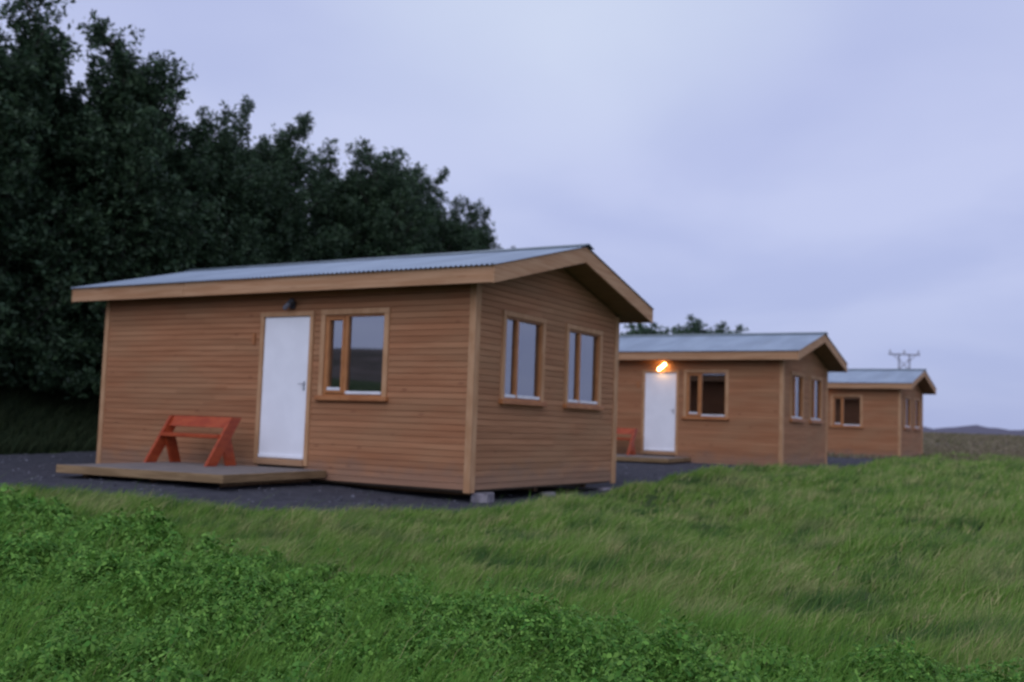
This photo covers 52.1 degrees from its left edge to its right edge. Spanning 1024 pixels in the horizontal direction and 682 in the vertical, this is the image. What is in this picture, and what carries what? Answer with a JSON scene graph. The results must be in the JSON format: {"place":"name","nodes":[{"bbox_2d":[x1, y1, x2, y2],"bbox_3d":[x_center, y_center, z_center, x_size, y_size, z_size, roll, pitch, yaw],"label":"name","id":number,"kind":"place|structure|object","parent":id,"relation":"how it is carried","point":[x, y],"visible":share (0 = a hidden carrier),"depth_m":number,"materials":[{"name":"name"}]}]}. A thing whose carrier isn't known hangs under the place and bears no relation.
{"place":"outdoors","nodes":[
{"label":"outdoors","id":0,"kind":"place"},
{"bbox_2d":[0,451,927,514],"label":"gravel yard","id":1,"kind":"structure","parent":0,"point":[251,493],"depth_m":13.20,"materials":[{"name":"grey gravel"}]},
{"bbox_2d":[56,462,325,486],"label":"wooden deck","id":2,"kind":"structure","parent":1,"relation":"on","point":[222,475],"depth_m":13.06,"materials":[{"name":"brown wood"}]},
{"bbox_2d":[143,415,240,466],"bbox_3d":[-4.454,1.379,14.594,1.200,0.668,0.623,-1,-5,29],"label":"garden bench","id":3,"kind":"object","parent":2,"relation":"on","point":[167,436],"visible":1,"depth_m":14.62,"materials":[{"name":"orange paint"}]},
{"bbox_2d":[70,243,654,495],"bbox_3d":[-2.409,0.422,16.764,8.007,3.538,5.010,-1,-5,31],"label":"cabin","id":4,"kind":"object","parent":1,"relation":"on","point":[467,373],"visible":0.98,"depth_m":14.62,"materials":[{"name":"brown wood"}]},
{"bbox_2d":[253,311,315,466],"bbox_3d":[-3.201,0.661,14.712,1.000,2.150,0.108,-1,-5,31],"label":"door","id":5,"kind":"structure","parent":4,"relation":"in","point":[285,363],"depth_m":14.71,"materials":[{"name":"white paint"}]},
{"bbox_2d":[314,307,390,401],"bbox_3d":[-2.137,0.185,14.136,1.230,1.250,0.130,-1,-5,31],"label":"window","id":6,"kind":"structure","parent":4,"relation":"in","point":[356,353],"depth_m":14.17,"materials":[{"name":"clear glass"}]},
{"bbox_2d":[498,310,546,406],"bbox_3d":[0.153,0.255,14.226,0.130,1.240,1.210,-1,-5,31],"label":"window","id":7,"kind":"structure","parent":4,"relation":"in","point":[522,370],"depth_m":14.28,"materials":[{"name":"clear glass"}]},
{"bbox_2d":[563,323,603,410],"bbox_3d":[1.076,0.412,15.787,0.130,1.240,1.250,-1,-5,31],"label":"window","id":8,"kind":"structure","parent":4,"relation":"in","point":[584,345],"depth_m":15.85,"materials":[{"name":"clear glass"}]},
{"bbox_2d":[471,492,493,502],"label":"foundation block","id":9,"kind":"structure","parent":1,"relation":"on","point":[484,497],"depth_m":13.13,"materials":[{"name":"concrete"}]},
{"bbox_2d":[540,492,555,495],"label":"foundation block","id":10,"kind":"structure","parent":1,"relation":"on","point":[551,494],"depth_m":14.80,"materials":[{"name":"concrete"}]},
{"bbox_2d":[597,487,610,490],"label":"foundation block","id":11,"kind":"structure","parent":1,"relation":"on","point":[604,488],"depth_m":16.36,"materials":[{"name":"concrete"}]},
{"bbox_2d":[616,454,690,463],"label":"wooden deck","id":12,"kind":"structure","parent":1,"relation":"on","point":[649,458],"depth_m":24.59,"materials":[{"name":"brown wood"}]},
{"bbox_2d":[617,428,637,454],"bbox_3d":[2.513,2.531,26.543,1.200,0.668,0.623,-1,-5,29],"label":"garden bench","id":13,"kind":"object","parent":12,"relation":"on","point":[631,447],"visible":0.41,"depth_m":26.38,"materials":[{"name":"orange paint"}]},
{"bbox_2d":[616,332,846,466],"bbox_3d":[4.557,1.574,28.712,8.007,3.538,5.010,-1,-5,31],"label":"cabin","id":14,"kind":"object","parent":1,"relation":"on","point":[761,399],"visible":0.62,"depth_m":26.29,"materials":[{"name":"brown wood"}]},
{"bbox_2d":[641,370,678,454],"bbox_3d":[3.766,1.813,26.660,1.000,2.150,0.108,-1,-5,31],"label":"door","id":15,"kind":"structure","parent":14,"relation":"in","point":[660,389],"depth_m":26.66,"materials":[{"name":"white paint"}]},
{"bbox_2d":[681,369,728,419],"bbox_3d":[4.830,1.337,26.084,1.230,1.250,0.130,-1,-5,31],"label":"window","id":16,"kind":"structure","parent":14,"relation":"in","point":[706,392],"depth_m":26.11,"materials":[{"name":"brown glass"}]},
{"bbox_2d":[790,371,805,422],"bbox_3d":[7.120,1.407,26.174,0.130,1.240,1.210,-1,-5,31],"label":"window","id":17,"kind":"structure","parent":14,"relation":"in","point":[797,379],"depth_m":26.32,"materials":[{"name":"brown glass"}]},
{"bbox_2d":[809,375,823,423],"bbox_3d":[8.043,1.564,27.735,0.130,1.240,1.250,-1,-5,31],"label":"window","id":18,"kind":"structure","parent":14,"relation":"in","point":[815,387],"depth_m":27.90,"materials":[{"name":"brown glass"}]},
{"bbox_2d":[827,369,935,457],"bbox_3d":[12.316,2.873,41.890,8.007,3.538,5.010,-1,-5,32],"label":"cabin","id":19,"kind":"object","parent":1,"relation":"on","point":[876,412],"visible":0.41,"depth_m":39.12,"materials":[{"name":"brown wood"}]},
{"bbox_2d":[829,394,862,427],"bbox_3d":[12.542,2.633,39.259,1.230,1.250,0.130,-1,-5,32],"label":"window","id":20,"kind":"structure","parent":19,"relation":"in","point":[834,425],"depth_m":39.32,"materials":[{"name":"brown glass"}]},
{"bbox_2d":[904,396,911,429],"bbox_3d":[14.835,2.700,39.309,0.130,1.240,1.210,-1,-5,32],"label":"window","id":21,"kind":"structure","parent":19,"relation":"in","point":[907,400],"depth_m":39.56,"materials":[{"name":"brown glass"}]},
{"bbox_2d":[913,398,920,429],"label":"window","id":22,"kind":"structure","parent":19,"relation":"in","point":[916,416],"depth_m":41.09,"materials":[{"name":"brown glass"}]},
{"bbox_2d":[491,242,515,249],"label":"tree","id":23,"kind":"object","parent":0,"point":[499,246],"depth_m":39.67,"materials":[{"name":"green plant"}]},
{"bbox_2d":[0,482,1023,681],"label":"lush grass","id":24,"kind":"structure","parent":0,"point":[23,630],"depth_m":4.61,"materials":[{"name":"green plant"}]},
{"bbox_2d":[0,394,1023,681],"bbox_3d":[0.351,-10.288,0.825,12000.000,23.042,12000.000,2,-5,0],"label":"ground","id":25,"kind":"structure","parent":0,"point":[942,430],"depth_m":14.23,"materials":[{"name":"green plant"}]},
{"bbox_2d":[0,156,20,385],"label":"tree","id":26,"kind":"object","parent":25,"relation":"on","point":[8,292],"visible":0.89,"depth_m":20.71,"materials":[{"name":"green plant"}]},
{"bbox_2d":[0,379,100,454],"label":"bank grass","id":27,"kind":"structure","parent":25,"relation":"on","point":[41,439],"depth_m":20.83,"materials":[{"name":"green plant"}]},
{"bbox_2d":[0,0,112,398],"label":"tree","id":28,"kind":"object","parent":25,"relation":"on","point":[29,71],"visible":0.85,"depth_m":21.85,"materials":[{"name":"green plant"}]},
{"bbox_2d":[0,24,116,391],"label":"tree","id":29,"kind":"object","parent":25,"relation":"on","point":[64,171],"visible":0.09,"depth_m":23.27,"materials":[{"name":"green plant"}]},
{"bbox_2d":[0,9,230,395],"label":"tree","id":30,"kind":"object","parent":25,"relation":"on","point":[135,140],"visible":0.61,"depth_m":23.20,"materials":[{"name":"green plant"}]},
{"bbox_2d":[47,50,218,394],"bbox_3d":[-9.333,-2.821,25.027,5.014,8.410,4.999,4,-5,-28],"label":"tree","id":31,"kind":"object","parent":25,"relation":"on","point":[179,154],"visible":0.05,"depth_m":24.84,"materials":[{"name":"green plant"}]},
{"bbox_2d":[95,116,219,334],"bbox_3d":[-8.973,-2.600,25.947,4.508,7.239,4.610,1,-5,8],"label":"tree","id":32,"kind":"object","parent":25,"relation":"on","point":[209,248],"visible":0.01,"depth_m":25.58,"materials":[{"name":"green plant"}]},
{"bbox_2d":[163,103,285,273],"bbox_3d":[-7.884,-2.482,26.289,4.005,7.286,3.883,2,-5,-6],"label":"tree","id":33,"kind":"object","parent":25,"relation":"on","point":[231,189],"visible":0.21,"depth_m":26.18,"materials":[{"name":"green plant"}]},
{"bbox_2d":[199,94,303,266],"bbox_3d":[-7.193,-2.647,27.509,4.194,7.760,4.638,3,-5,-9],"label":"tree","id":34,"kind":"object","parent":25,"relation":"on","point":[256,246],"visible":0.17,"depth_m":26.88,"materials":[{"name":"green plant"}]},
{"bbox_2d":[237,134,327,263],"bbox_3d":[-7.183,-2.365,28.983,4.339,7.300,4.352,3,-5,-17],"label":"tree","id":35,"kind":"object","parent":25,"relation":"on","point":[295,201],"visible":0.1,"depth_m":28.56,"materials":[{"name":"green plant"}]},
{"bbox_2d":[241,111,355,263],"bbox_3d":[-6.875,-2.562,29.814,5.163,8.292,5.281,6,-6,-40],"label":"tree","id":36,"kind":"object","parent":25,"relation":"on","point":[298,135],"visible":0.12,"depth_m":29.45,"materials":[{"name":"green plant"}]},
{"bbox_2d":[294,138,383,260],"bbox_3d":[-5.247,-2.270,31.866,4.184,7.851,4.316,3,-5,-13],"label":"tree","id":37,"kind":"object","parent":25,"relation":"on","point":[324,161],"visible":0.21,"depth_m":31.34,"materials":[{"name":"green plant"}]},
{"bbox_2d":[312,136,436,259],"bbox_3d":[-4.020,-2.219,32.040,4.839,8.117,4.825,5,-6,-36],"label":"tree","id":38,"kind":"object","parent":25,"relation":"on","point":[392,237],"visible":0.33,"depth_m":31.56,"materials":[{"name":"green plant"}]},
{"bbox_2d":[351,159,443,253],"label":"tree","id":39,"kind":"object","parent":25,"relation":"on","point":[435,229],"depth_m":33.92,"materials":[{"name":"green plant"}]},
{"bbox_2d":[356,146,443,256],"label":"tree","id":40,"kind":"object","parent":25,"relation":"on","point":[400,153],"visible":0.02,"depth_m":33.57,"materials":[{"name":"green plant"}]},
{"bbox_2d":[410,174,449,253],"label":"tree","id":41,"kind":"object","parent":25,"relation":"on","point":[427,181],"visible":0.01,"depth_m":35.40,"materials":[{"name":"green plant"}]},
{"bbox_2d":[416,166,489,252],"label":"tree","id":42,"kind":"object","parent":25,"relation":"on","point":[454,241],"visible":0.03,"depth_m":35.78,"materials":[{"name":"green plant"}]},
{"bbox_2d":[438,193,490,250],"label":"tree","id":43,"kind":"object","parent":25,"relation":"on","point":[454,212],"visible":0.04,"depth_m":37.90,"materials":[{"name":"green plant"}]},
{"bbox_2d":[461,198,497,250],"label":"tree","id":44,"kind":"object","parent":25,"relation":"on","point":[486,213],"visible":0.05,"depth_m":38.59,"materials":[{"name":"green plant"}]},
{"bbox_2d":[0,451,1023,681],"bbox_3d":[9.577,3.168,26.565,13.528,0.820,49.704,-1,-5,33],"label":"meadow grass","id":45,"kind":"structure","parent":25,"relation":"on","point":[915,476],"depth_m":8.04,"materials":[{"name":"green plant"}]},
{"bbox_2d":[0,482,1023,681],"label":"clover","id":46,"kind":"object","parent":25,"relation":"on","point":[246,591],"visible":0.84,"depth_m":4.36,"materials":[{"name":"green plant"}]},
{"bbox_2d":[0,473,1023,681],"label":"tall grass","id":47,"kind":"structure","parent":25,"relation":"on","point":[559,593],"depth_m":5.54,"materials":[{"name":"green plant"}]},
{"bbox_2d":[620,322,664,334],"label":"tree","id":48,"kind":"object","parent":25,"relation":"on","point":[652,332],"visible":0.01,"depth_m":48.58,"materials":[{"name":"green plant"}]},
{"bbox_2d":[623,323,679,334],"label":"tree","id":49,"kind":"object","parent":25,"relation":"on","point":[630,326],"depth_m":53.42,"materials":[{"name":"green plant"}]},
{"bbox_2d":[638,327,674,334],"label":"tree","id":50,"kind":"object","parent":25,"relation":"on","point":[667,330],"depth_m":53.61,"materials":[{"name":"green plant"}]},
{"bbox_2d":[635,323,685,333],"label":"tree","id":51,"kind":"object","parent":25,"relation":"on","point":[639,326],"depth_m":54.03,"materials":[{"name":"green plant"}]},
{"bbox_2d":[672,314,729,333],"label":"tree","id":52,"kind":"object","parent":25,"relation":"on","point":[722,324],"visible":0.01,"depth_m":56.10,"materials":[{"name":"green plant"}]},
{"bbox_2d":[675,319,727,333],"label":"tree","id":53,"kind":"object","parent":25,"relation":"on","point":[699,322],"visible":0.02,"depth_m":54.84,"materials":[{"name":"green plant"}]},
{"bbox_2d":[725,324,748,332],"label":"tree","id":54,"kind":"object","parent":25,"relation":"on","point":[740,328],"visible":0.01,"depth_m":60.55,"materials":[{"name":"green plant"}]},
{"bbox_2d":[888,350,919,368],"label":"power pole","id":55,"kind":"object","parent":25,"relation":"on","point":[909,360],"visible":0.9,"depth_m":150.39,"materials":[{"name":"grey metal"}]},
{"bbox_2d":[827,432,1023,461],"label":"heath","id":56,"kind":"object","parent":25,"relation":"on","point":[954,440],"visible":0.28,"depth_m":72.73,"materials":[{"name":"green plant"}]},
{"bbox_2d":[0,0,1023,429],"label":"sky","id":57,"kind":"structure","parent":0,"point":[852,171],"materials":[{"name":"blue"}]}
]}

